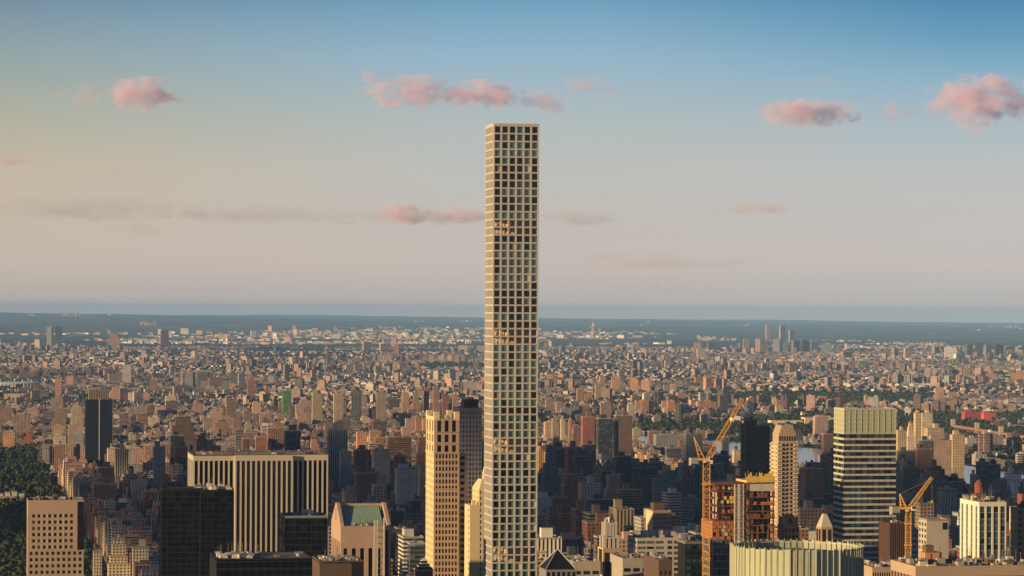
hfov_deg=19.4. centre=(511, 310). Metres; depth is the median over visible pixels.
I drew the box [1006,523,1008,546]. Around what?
apartment tower
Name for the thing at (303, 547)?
window
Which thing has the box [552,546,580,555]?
apartment tower
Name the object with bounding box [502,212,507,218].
window
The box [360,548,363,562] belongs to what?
window
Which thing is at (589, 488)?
apartment tower
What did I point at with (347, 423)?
apartment building
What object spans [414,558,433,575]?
office building
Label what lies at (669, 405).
apartment building
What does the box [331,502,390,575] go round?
office tower
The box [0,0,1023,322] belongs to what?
sky
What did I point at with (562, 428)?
apartment building
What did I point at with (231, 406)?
apartment tower
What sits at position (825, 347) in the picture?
apartment tower
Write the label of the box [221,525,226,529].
window
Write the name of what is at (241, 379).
apartment building
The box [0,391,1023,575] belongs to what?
city blocks
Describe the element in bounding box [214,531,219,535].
window
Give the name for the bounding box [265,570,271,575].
window
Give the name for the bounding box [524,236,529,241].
window
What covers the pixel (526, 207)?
window
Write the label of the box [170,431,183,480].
apartment tower
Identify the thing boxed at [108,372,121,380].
apartment building
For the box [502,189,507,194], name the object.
window
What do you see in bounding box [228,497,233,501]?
window
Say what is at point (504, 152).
window
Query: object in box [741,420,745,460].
window
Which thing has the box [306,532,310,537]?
window
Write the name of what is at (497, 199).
window
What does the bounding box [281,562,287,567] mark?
window
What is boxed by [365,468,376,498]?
apartment tower
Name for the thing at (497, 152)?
window
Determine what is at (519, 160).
window
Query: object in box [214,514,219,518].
window
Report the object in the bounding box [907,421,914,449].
apartment tower
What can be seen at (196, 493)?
window
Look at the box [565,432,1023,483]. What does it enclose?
river
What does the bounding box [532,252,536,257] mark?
window
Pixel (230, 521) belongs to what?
window
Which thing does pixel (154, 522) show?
apartment tower
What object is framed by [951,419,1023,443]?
rail viaduct
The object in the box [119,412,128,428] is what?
apartment building
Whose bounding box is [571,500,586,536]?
apartment tower
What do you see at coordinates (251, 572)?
window
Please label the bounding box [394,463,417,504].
apartment tower
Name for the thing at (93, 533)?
apartment building
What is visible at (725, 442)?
apartment tower
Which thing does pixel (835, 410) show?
window
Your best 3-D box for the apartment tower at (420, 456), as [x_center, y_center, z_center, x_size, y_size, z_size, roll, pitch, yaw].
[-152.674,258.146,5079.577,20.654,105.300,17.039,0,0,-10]
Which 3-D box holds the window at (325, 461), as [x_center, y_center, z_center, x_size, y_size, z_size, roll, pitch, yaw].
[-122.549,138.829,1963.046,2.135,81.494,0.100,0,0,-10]
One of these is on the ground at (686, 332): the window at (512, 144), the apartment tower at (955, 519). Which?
the apartment tower at (955, 519)
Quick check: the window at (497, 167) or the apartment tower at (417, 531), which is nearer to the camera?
the window at (497, 167)
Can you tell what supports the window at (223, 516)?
in the office tower at (196, 524)
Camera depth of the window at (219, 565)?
1500.32 m
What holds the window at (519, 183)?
in the skyscraper
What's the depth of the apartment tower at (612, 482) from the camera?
3734.31 m
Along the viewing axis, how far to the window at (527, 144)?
1840.48 m
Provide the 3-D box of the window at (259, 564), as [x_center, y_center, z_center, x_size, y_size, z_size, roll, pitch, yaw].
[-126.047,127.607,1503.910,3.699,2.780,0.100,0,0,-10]
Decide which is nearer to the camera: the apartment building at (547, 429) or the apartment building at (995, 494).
the apartment building at (995, 494)
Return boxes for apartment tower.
[46,326,52,346]
[52,406,65,436]
[55,326,61,347]
[55,376,60,395]
[71,403,82,430]
[85,389,112,465]
[92,472,101,492]
[107,443,124,464]
[107,534,129,575]
[108,333,119,346]
[114,444,128,484]
[151,505,156,539]
[153,441,164,489]
[160,329,168,344]
[168,411,195,453]
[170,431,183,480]
[174,441,187,470]
[196,433,206,450]
[207,440,220,450]
[226,397,235,420]
[241,434,249,450]
[247,378,254,396]
[267,422,284,450]
[282,389,290,414]
[283,363,289,381]
[284,424,300,449]
[308,434,319,450]
[312,390,321,423]
[326,423,347,482]
[328,511,332,524]
[333,390,342,422]
[339,448,351,492]
[351,388,361,420]
[353,445,370,484]
[354,465,366,502]
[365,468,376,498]
[367,495,380,508]
[371,445,389,483]
[371,481,390,522]
[375,389,386,420]
[385,433,411,466]
[391,453,405,485]
[391,559,395,575]
[393,523,406,575]
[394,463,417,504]
[398,528,423,575]
[401,389,408,412]
[405,538,424,575]
[412,388,419,411]
[413,527,420,534]
[415,432,425,466]
[418,459,425,495]
[423,387,428,411]
[423,472,425,545]
[433,387,439,411]
[442,391,447,414]
[452,391,457,412]
[537,527,561,555]
[537,547,547,558]
[537,552,544,575]
[541,443,559,496]
[542,494,566,526]
[552,435,558,444]
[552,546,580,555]
[555,443,564,472]
[556,508,570,535]
[559,471,578,511]
[560,532,581,555]
[564,441,582,472]
[571,420,578,445]
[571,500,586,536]
[572,450,589,475]
[578,476,601,506]
[581,414,594,446]
[581,441,595,473]
[582,504,608,519]
[582,512,605,547]
[586,493,612,510]
[592,531,601,559]
[596,414,612,461]
[597,467,614,496]
[603,472,620,498]
[609,499,633,535]
[613,412,631,454]
[613,451,631,487]
[616,484,642,515]
[619,531,629,552]
[624,522,633,533]
[630,527,639,534]
[632,462,655,487]
[634,508,645,533]
[652,473,667,501]
[653,457,663,477]
[658,465,676,486]
[662,488,682,524]
[664,507,679,524]
[671,525,688,536]
[676,461,690,481]
[681,460,693,496]
[683,429,702,467]
[688,525,711,539]
[695,460,714,496]
[698,471,707,501]
[703,473,726,519]
[713,450,728,479]
[714,461,724,478]
[722,432,728,454]
[726,468,739,480]
[732,445,739,462]
[740,415,756,477]
[757,419,769,476]
[770,526,808,548]
[773,338,779,351]
[779,326,784,340]
[797,500,825,530]
[799,490,823,506]
[800,340,808,351]
[800,462,823,504]
[806,460,812,466]
[821,343,830,351]
[821,431,832,454]
[821,447,833,485]
[827,453,833,504]
[896,426,906,460]
[896,447,915,465]
[896,462,907,501]
[902,461,918,491]
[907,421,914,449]
[910,492,933,528]
[913,410,920,447]
[913,444,932,472]
[918,436,933,459]
[920,410,932,438]
[920,477,935,510]
[924,423,943,438]
[926,460,941,504]
[935,485,958,518]
[937,514,957,547]
[942,476,962,497]
[945,347,956,357]
[948,539,957,558]
[951,509,959,544]
[956,545,959,558]
[959,491,972,508]
[960,479,1005,558]
[965,344,972,355]
[976,458,989,486]
[988,460,1000,484]
[994,344,1003,355]
[998,477,1007,501]
[1004,468,1021,492]
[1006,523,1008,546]
[1008,478,1018,501]
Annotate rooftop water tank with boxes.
[65,444,1011,542]
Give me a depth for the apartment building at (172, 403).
8507.80 m
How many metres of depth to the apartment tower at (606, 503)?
3151.08 m
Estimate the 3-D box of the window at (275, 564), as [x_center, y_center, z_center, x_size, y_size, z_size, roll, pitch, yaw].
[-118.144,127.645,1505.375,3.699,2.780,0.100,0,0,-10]
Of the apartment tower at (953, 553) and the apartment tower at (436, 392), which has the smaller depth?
the apartment tower at (953, 553)
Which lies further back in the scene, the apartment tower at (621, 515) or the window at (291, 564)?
the apartment tower at (621, 515)
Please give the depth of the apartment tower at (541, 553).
2243.35 m
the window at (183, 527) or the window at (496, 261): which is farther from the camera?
the window at (496, 261)
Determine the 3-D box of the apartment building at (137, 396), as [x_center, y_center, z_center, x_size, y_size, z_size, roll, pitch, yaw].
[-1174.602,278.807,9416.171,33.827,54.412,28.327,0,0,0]
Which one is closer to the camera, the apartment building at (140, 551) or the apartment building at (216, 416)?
the apartment building at (140, 551)
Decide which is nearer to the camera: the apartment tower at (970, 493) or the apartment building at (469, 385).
the apartment tower at (970, 493)
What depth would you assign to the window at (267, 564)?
1504.73 m
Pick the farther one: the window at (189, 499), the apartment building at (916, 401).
the apartment building at (916, 401)
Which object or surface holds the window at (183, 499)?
in the office tower at (196, 524)
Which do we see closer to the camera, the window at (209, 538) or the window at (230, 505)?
the window at (209, 538)
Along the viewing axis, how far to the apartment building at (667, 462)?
5175.64 m
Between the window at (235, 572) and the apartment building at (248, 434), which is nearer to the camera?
the window at (235, 572)
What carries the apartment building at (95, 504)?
on the ground at (686, 332)
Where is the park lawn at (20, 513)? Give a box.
[0,459,33,518]
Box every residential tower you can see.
[453,397,481,503]
[464,468,483,575]
[769,424,797,525]
[777,514,798,547]
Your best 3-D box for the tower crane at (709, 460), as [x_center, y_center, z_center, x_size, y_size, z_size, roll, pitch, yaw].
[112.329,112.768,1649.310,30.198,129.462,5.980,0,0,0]
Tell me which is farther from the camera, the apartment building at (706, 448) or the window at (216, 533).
the apartment building at (706, 448)
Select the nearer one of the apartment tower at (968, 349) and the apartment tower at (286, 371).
the apartment tower at (286, 371)
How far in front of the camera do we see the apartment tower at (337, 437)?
4800.05 m
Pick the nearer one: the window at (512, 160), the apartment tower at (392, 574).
the window at (512, 160)
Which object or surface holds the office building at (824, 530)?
on the ground at (686, 332)
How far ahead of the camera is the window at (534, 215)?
1841.38 m
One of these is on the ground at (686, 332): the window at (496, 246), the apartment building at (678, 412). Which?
the apartment building at (678, 412)
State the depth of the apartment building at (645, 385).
10969.11 m
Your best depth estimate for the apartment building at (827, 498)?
4248.11 m
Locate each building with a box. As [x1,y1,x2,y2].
[0,405,10,424]
[3,430,14,449]
[14,413,30,434]
[21,428,33,445]
[30,390,39,400]
[42,444,51,463]
[51,396,62,410]
[54,424,63,434]
[54,433,65,457]
[54,440,65,471]
[65,462,82,496]
[66,439,79,460]
[68,423,78,432]
[68,430,82,443]
[69,469,82,496]
[79,478,90,496]
[91,498,103,544]
[92,519,93,546]
[93,478,115,499]
[93,543,101,575]
[94,501,115,542]
[97,462,113,482]
[97,508,114,545]
[99,510,122,549]
[104,495,115,505]
[104,518,121,566]
[107,520,130,567]
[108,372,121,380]
[109,386,119,399]
[111,517,124,554]
[119,388,128,400]
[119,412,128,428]
[121,514,147,526]
[122,532,138,544]
[126,446,142,462]
[127,525,151,542]
[131,461,140,473]
[131,473,147,498]
[132,391,142,402]
[132,485,144,508]
[132,539,148,575]
[133,421,143,433]
[133,560,158,575]
[134,405,145,413]
[137,412,146,424]
[142,485,152,517]
[144,443,154,457]
[148,501,158,526]
[149,415,158,426]
[155,406,165,416]
[165,400,176,407]
[171,463,182,480]
[173,385,182,394]
[181,474,187,485]
[185,370,194,387]
[193,401,202,414]
[197,370,207,385]
[203,418,211,431]
[209,377,226,386]
[209,412,221,425]
[215,422,228,436]
[233,416,241,433]
[235,425,243,450]
[238,371,244,387]
[243,409,250,423]
[244,430,253,445]
[252,401,260,415]
[255,435,265,450]
[259,412,270,424]
[292,387,302,397]
[298,419,308,429]
[340,417,350,430]
[342,485,353,502]
[356,428,366,448]
[368,441,380,454]
[369,430,381,442]
[372,419,386,437]
[374,435,383,444]
[375,471,386,483]
[388,397,399,408]
[389,504,402,525]
[398,412,411,425]
[401,426,410,435]
[402,515,413,527]
[403,508,421,526]
[405,416,415,432]
[409,493,422,513]
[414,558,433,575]
[415,416,420,431]
[462,381,475,389]
[539,549,576,575]
[544,420,557,438]
[545,397,553,411]
[551,415,556,438]
[560,416,564,440]
[566,548,600,575]
[570,405,581,418]
[576,388,583,402]
[582,535,592,557]
[595,382,600,398]
[600,402,610,417]
[601,387,611,398]
[610,548,647,575]
[611,375,620,387]
[627,402,634,415]
[628,529,680,575]
[630,378,638,390]
[635,399,652,413]
[639,473,651,506]
[641,378,649,391]
[644,545,672,575]
[646,502,670,529]
[647,430,660,442]
[653,433,682,447]
[654,390,662,405]
[660,456,673,469]
[661,400,679,412]
[665,445,681,458]
[675,403,682,422]
[677,526,701,575]
[682,502,693,524]
[683,495,701,516]
[685,516,693,526]
[694,502,702,520]
[696,400,715,407]
[703,377,712,388]
[703,444,710,457]
[718,394,727,409]
[734,460,739,473]
[767,420,801,424]
[782,394,789,408]
[798,395,805,405]
[801,416,833,423]
[806,394,815,412]
[813,415,827,438]
[816,514,832,549]
[824,491,831,504]
[836,396,842,406]
[868,395,878,406]
[896,504,908,521]
[901,494,912,505]
[908,529,918,558]
[913,394,920,409]
[918,517,948,558]
[921,402,931,412]
[929,435,951,470]
[935,386,943,400]
[950,399,960,409]
[950,430,964,467]
[962,410,980,420]
[965,435,976,446]
[978,431,992,453]
[981,411,995,420]
[990,489,1000,499]
[995,416,1016,423]
[1009,493,1023,559]
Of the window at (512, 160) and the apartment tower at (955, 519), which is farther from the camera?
the apartment tower at (955, 519)
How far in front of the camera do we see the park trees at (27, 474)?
4548.41 m
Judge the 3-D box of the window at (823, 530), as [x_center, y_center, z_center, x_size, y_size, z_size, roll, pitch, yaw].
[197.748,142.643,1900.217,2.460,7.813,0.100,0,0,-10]
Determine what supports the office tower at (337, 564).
on the ground at (686, 332)
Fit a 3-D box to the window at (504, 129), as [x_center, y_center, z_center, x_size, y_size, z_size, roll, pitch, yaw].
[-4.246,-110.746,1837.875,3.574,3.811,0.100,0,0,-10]
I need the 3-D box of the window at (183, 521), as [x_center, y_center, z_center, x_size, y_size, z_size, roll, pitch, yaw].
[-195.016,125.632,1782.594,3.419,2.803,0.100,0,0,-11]
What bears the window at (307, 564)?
in the office tower at (279, 563)
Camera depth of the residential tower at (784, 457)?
2502.20 m
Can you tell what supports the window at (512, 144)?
in the skyscraper
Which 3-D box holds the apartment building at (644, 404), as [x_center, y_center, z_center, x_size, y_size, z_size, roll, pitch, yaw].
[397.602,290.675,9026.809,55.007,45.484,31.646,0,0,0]
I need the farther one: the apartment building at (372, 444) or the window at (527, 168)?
the apartment building at (372, 444)
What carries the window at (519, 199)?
in the skyscraper
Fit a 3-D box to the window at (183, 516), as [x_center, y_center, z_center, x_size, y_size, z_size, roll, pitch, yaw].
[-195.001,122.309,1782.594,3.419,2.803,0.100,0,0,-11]
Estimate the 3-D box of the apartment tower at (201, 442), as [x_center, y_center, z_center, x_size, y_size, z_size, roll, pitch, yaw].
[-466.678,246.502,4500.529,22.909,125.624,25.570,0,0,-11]
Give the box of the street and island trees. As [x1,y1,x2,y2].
[12,408,1023,484]
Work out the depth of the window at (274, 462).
1954.40 m
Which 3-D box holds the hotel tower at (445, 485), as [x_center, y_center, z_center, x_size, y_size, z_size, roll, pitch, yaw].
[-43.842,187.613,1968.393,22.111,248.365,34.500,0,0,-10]
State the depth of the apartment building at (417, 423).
7223.55 m
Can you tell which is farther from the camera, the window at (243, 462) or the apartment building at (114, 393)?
the apartment building at (114, 393)
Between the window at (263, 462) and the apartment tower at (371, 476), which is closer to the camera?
the window at (263, 462)
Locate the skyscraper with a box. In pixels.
[484,123,538,575]
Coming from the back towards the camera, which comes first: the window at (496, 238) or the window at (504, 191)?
the window at (504, 191)
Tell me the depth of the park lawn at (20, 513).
4518.88 m
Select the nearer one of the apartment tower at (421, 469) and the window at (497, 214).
the window at (497, 214)
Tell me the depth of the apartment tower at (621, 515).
2626.48 m
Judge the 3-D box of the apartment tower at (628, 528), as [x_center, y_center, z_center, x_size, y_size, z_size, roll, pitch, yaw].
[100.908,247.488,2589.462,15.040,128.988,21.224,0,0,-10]
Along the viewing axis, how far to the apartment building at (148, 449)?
5830.18 m
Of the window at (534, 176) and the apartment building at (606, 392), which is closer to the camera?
the window at (534, 176)
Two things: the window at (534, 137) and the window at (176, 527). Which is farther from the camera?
the window at (534, 137)
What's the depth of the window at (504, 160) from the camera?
1837.79 m
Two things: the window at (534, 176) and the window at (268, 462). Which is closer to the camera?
the window at (534, 176)
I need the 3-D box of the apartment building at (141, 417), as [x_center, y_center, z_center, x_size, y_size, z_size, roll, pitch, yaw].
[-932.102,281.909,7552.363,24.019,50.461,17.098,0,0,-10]
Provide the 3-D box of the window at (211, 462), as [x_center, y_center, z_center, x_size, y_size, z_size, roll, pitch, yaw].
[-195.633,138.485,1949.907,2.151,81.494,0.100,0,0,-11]
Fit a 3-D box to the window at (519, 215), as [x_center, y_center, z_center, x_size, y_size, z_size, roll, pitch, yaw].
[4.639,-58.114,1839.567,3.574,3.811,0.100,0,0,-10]
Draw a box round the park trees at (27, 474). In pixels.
[0,442,106,575]
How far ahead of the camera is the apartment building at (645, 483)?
4286.28 m
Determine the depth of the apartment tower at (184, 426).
5603.41 m
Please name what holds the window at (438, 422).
in the hotel tower at (445, 485)
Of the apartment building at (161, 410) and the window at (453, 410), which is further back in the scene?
the apartment building at (161, 410)
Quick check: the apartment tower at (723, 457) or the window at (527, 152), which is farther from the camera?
the apartment tower at (723, 457)
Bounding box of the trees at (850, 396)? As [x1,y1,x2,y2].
[0,349,1023,415]
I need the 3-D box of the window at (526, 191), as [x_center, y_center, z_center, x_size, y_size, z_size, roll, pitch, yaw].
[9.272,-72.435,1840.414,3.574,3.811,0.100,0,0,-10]
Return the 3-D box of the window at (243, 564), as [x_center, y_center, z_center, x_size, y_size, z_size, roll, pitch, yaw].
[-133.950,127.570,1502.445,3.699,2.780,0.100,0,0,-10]
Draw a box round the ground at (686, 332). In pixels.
[0,312,1023,564]
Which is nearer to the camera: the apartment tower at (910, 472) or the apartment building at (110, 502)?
the apartment building at (110, 502)
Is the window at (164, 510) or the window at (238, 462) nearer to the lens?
the window at (164, 510)
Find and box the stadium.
[0,382,39,388]
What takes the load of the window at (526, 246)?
in the skyscraper
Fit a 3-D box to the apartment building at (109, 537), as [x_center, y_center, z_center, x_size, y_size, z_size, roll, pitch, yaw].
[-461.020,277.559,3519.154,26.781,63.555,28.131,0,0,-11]
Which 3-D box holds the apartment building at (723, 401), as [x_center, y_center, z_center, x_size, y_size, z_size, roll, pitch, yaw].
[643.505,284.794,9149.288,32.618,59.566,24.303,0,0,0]
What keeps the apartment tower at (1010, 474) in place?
on the ground at (686, 332)
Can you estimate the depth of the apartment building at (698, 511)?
4132.47 m
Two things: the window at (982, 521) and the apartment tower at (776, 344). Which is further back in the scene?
the apartment tower at (776, 344)
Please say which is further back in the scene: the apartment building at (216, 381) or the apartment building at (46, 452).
the apartment building at (216, 381)
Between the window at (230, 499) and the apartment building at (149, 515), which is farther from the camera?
the apartment building at (149, 515)
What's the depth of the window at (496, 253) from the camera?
1836.89 m
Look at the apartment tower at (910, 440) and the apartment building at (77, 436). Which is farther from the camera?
the apartment tower at (910, 440)
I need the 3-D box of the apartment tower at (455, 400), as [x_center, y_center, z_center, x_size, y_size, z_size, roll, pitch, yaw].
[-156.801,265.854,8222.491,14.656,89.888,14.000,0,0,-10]
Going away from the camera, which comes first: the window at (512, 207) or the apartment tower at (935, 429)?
the window at (512, 207)
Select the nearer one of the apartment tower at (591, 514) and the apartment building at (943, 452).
the apartment tower at (591, 514)
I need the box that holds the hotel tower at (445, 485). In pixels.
[425,410,465,575]
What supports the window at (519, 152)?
in the skyscraper
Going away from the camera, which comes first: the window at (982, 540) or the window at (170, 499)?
the window at (982, 540)
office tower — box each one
[27,489,83,575]
[159,476,233,575]
[188,450,327,551]
[210,541,311,575]
[279,506,327,559]
[312,543,363,575]
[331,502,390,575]
[598,517,619,575]
[730,539,863,575]
[833,374,895,560]
[864,554,896,575]
[879,520,907,560]
[890,545,1023,575]
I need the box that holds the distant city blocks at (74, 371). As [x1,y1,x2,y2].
[0,313,1023,404]
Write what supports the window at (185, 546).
in the office tower at (196, 524)
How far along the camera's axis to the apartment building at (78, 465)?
4852.90 m
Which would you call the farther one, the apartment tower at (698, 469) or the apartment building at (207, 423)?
the apartment building at (207, 423)
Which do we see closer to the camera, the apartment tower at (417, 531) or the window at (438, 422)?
the window at (438, 422)
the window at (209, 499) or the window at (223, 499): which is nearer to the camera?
the window at (209, 499)
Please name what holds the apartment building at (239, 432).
on the ground at (686, 332)
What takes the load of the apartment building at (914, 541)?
on the ground at (686, 332)
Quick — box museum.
[0,491,23,504]
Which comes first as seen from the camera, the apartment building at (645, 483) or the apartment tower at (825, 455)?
the apartment building at (645, 483)
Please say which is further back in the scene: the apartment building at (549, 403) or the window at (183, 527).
the apartment building at (549, 403)
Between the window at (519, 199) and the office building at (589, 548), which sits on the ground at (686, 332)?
the office building at (589, 548)
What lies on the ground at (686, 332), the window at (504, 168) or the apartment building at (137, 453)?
the apartment building at (137, 453)
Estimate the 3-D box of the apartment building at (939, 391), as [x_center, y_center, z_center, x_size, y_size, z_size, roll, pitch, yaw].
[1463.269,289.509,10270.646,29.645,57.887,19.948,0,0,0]
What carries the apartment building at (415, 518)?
on the ground at (686, 332)
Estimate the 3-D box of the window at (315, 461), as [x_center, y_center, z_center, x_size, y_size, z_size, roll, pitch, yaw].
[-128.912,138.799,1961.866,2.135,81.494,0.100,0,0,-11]
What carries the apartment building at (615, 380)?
on the ground at (686, 332)
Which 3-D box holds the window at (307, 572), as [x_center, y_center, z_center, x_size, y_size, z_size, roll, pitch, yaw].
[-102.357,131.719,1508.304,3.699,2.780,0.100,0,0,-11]
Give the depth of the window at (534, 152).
1841.38 m
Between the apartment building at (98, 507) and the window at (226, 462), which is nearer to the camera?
the window at (226, 462)
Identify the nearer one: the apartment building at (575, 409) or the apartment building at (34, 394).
the apartment building at (575, 409)
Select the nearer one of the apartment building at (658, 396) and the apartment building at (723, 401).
the apartment building at (723, 401)
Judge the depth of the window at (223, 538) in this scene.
1782.98 m
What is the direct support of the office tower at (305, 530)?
on the ground at (686, 332)
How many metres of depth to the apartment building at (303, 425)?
7454.32 m
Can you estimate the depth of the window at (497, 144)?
1836.89 m
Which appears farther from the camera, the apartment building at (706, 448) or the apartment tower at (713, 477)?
the apartment building at (706, 448)
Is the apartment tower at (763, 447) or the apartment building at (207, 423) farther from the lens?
the apartment building at (207, 423)
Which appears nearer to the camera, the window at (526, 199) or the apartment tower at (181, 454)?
the window at (526, 199)
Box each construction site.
[701,481,750,575]
[736,471,774,548]
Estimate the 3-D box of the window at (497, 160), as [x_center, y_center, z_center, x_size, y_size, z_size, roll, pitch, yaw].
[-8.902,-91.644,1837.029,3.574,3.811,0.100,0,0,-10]
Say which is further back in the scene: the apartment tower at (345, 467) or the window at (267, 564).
the apartment tower at (345, 467)
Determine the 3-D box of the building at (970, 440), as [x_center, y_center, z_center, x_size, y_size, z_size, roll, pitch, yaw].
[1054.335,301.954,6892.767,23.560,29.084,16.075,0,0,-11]
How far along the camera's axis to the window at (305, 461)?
1960.62 m
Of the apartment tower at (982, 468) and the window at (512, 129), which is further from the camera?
the apartment tower at (982, 468)
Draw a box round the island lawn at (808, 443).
[798,439,820,444]
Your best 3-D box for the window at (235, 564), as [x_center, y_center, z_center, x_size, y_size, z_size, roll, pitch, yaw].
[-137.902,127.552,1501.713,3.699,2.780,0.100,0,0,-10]
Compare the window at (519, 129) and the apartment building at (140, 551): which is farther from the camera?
the apartment building at (140, 551)
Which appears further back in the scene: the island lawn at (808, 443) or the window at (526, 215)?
the island lawn at (808, 443)
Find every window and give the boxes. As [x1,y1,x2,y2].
[85,432,111,465]
[161,542,233,575]
[162,497,167,501]
[162,503,167,507]
[162,508,167,512]
[168,497,173,501]
[168,508,173,512]
[168,514,173,518]
[168,525,173,529]
[168,536,173,540]
[174,525,179,529]
[174,536,179,540]
[181,497,186,501]
[181,508,186,512]
[181,514,186,518]
[181,519,186,523]
[181,525,186,529]
[181,536,186,540]
[187,491,192,495]
[187,497,192,501]
[187,508,192,512]
[187,514,192,518]
[187,519,192,523]
[187,525,192,529]
[187,536,192,540]
[194,491,199,495]
[194,497,199,501]
[194,508,199,512]
[195,461,197,483]
[200,461,202,485]
[201,492,206,496]
[201,497,206,501]
[201,503,206,507]
[201,514,206,518]
[201,520,206,524]
[201,525,206,529]
[201,531,206,535]
[205,461,207,483]
[207,492,213,496]
[207,497,213,501]
[207,503,213,507]
[207,508,213,512]
[207,514,213,518]
[207,520,213,524]
[207,525,213,529]
[207,531,212,535]
[207,536,212,540]
[210,461,212,485]
[214,492,219,496]
[214,497,219,501]
[214,503,219,507]
[214,508,219,512]
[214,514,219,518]
[214,525,219,529]
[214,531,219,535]
[214,536,219,540]
[215,461,217,485]
[217,563,223,567]
[217,571,223,575]
[220,461,222,483]
[221,497,226,501]
[221,503,226,507]
[221,508,226,512]
[221,514,226,518]
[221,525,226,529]
[221,531,226,535]
[221,536,226,540]
[225,461,227,485]
[225,562,231,567]
[225,570,231,575]
[227,531,233,535]
[227,536,233,540]
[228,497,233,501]
[228,503,233,507]
[228,508,233,512]
[228,514,233,518]
[228,519,233,523]
[228,525,233,529]
[230,461,232,486]
[233,562,239,567]
[233,570,239,575]
[236,461,239,551]
[241,461,244,551]
[241,562,247,567]
[241,570,247,575]
[246,461,249,551]
[249,562,255,567]
[249,570,255,575]
[252,461,254,551]
[257,461,259,550]
[257,562,263,567]
[257,570,263,575]
[262,461,265,551]
[265,562,271,567]
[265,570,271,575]
[267,461,270,551]
[272,461,275,551]
[273,562,279,567]
[273,570,279,575]
[277,461,280,551]
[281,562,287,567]
[281,570,287,574]
[283,461,285,511]
[288,461,290,511]
[289,562,295,566]
[289,570,295,574]
[294,460,296,511]
[296,519,300,524]
[296,532,300,537]
[297,562,303,566]
[297,570,303,574]
[299,460,301,511]
[301,519,305,524]
[301,532,305,537]
[301,545,305,550]
[304,460,306,508]
[305,562,311,566]
[305,570,311,574]
[306,519,310,524]
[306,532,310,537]
[306,545,310,550]
[309,460,311,509]
[312,519,316,524]
[312,532,316,537]
[312,545,316,550]
[313,460,316,511]
[317,519,321,524]
[317,532,321,537]
[317,545,321,550]
[318,460,321,511]
[323,460,326,513]
[323,519,327,524]
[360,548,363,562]
[368,548,371,575]
[378,548,380,575]
[427,419,456,575]
[437,421,440,431]
[445,421,448,431]
[452,421,455,431]
[453,410,480,502]
[493,267,536,575]
[494,236,499,241]
[494,243,499,249]
[494,251,499,257]
[494,259,499,264]
[494,267,499,272]
[495,126,500,132]
[495,134,499,139]
[495,142,499,147]
[495,150,499,155]
[495,158,499,163]
[495,165,499,171]
[495,173,499,178]
[495,181,499,186]
[495,189,499,194]
[495,197,499,202]
[495,204,499,210]
[495,212,499,218]
[502,126,507,132]
[502,134,507,140]
[502,142,507,147]
[502,150,507,155]
[502,158,507,163]
[502,165,507,171]
[502,173,507,179]
[502,181,507,186]
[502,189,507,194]
[502,197,507,202]
[502,205,507,210]
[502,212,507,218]
[502,236,506,241]
[502,244,506,249]
[502,251,506,257]
[502,259,506,264]
[502,267,506,272]
[509,205,514,210]
[509,212,514,218]
[509,236,514,241]
[509,244,514,249]
[509,251,514,257]
[509,259,514,264]
[509,267,514,272]
[510,127,514,132]
[510,134,514,140]
[510,142,514,147]
[510,150,514,155]
[510,158,514,163]
[510,166,514,171]
[510,173,514,179]
[510,181,514,186]
[510,189,514,194]
[510,197,514,202]
[517,127,522,132]
[517,135,522,140]
[517,142,522,148]
[517,150,522,155]
[517,158,522,163]
[517,166,522,171]
[517,174,522,179]
[517,181,522,187]
[517,189,522,194]
[517,197,522,202]
[517,205,521,210]
[517,212,521,218]
[517,236,521,241]
[517,244,521,249]
[517,251,521,257]
[517,259,521,265]
[524,181,529,187]
[524,189,529,194]
[524,197,529,202]
[524,205,529,210]
[524,213,529,218]
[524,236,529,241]
[524,244,529,249]
[524,252,529,257]
[524,259,529,265]
[525,127,529,132]
[525,135,529,140]
[525,142,529,148]
[525,150,529,155]
[525,158,529,163]
[525,166,529,171]
[525,174,529,179]
[532,127,537,132]
[532,135,537,140]
[532,143,537,148]
[532,150,537,156]
[532,158,537,163]
[532,166,537,171]
[532,174,537,179]
[532,181,536,187]
[532,189,536,195]
[532,197,536,202]
[532,205,536,210]
[532,213,536,218]
[532,236,536,241]
[532,244,536,249]
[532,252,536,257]
[532,259,536,265]
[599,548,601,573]
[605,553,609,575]
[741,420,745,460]
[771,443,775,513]
[822,529,825,541]
[828,529,831,541]
[834,409,895,560]
[980,519,984,524]
[980,538,984,543]
[993,538,997,543]
[1000,519,1004,524]
[1000,544,1004,549]
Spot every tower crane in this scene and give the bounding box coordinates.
[689,398,743,575]
[889,477,932,555]
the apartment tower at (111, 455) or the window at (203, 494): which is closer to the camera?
the window at (203, 494)
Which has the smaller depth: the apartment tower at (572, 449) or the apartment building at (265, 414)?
the apartment tower at (572, 449)
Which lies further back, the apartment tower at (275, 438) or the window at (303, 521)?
the apartment tower at (275, 438)
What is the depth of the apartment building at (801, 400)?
9446.66 m
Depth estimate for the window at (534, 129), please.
1841.38 m
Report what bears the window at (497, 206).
in the skyscraper
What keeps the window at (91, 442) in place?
in the apartment tower at (98, 421)
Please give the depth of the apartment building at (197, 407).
8520.25 m
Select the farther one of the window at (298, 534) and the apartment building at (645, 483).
the apartment building at (645, 483)
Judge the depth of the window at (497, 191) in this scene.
1836.89 m
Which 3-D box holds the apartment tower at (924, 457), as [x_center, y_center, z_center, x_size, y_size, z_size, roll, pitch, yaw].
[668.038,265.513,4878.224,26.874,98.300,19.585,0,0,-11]
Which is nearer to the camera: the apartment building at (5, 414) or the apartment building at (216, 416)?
the apartment building at (5, 414)
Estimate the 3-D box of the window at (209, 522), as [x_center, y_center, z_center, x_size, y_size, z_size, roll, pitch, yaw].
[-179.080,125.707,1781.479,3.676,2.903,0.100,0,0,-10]

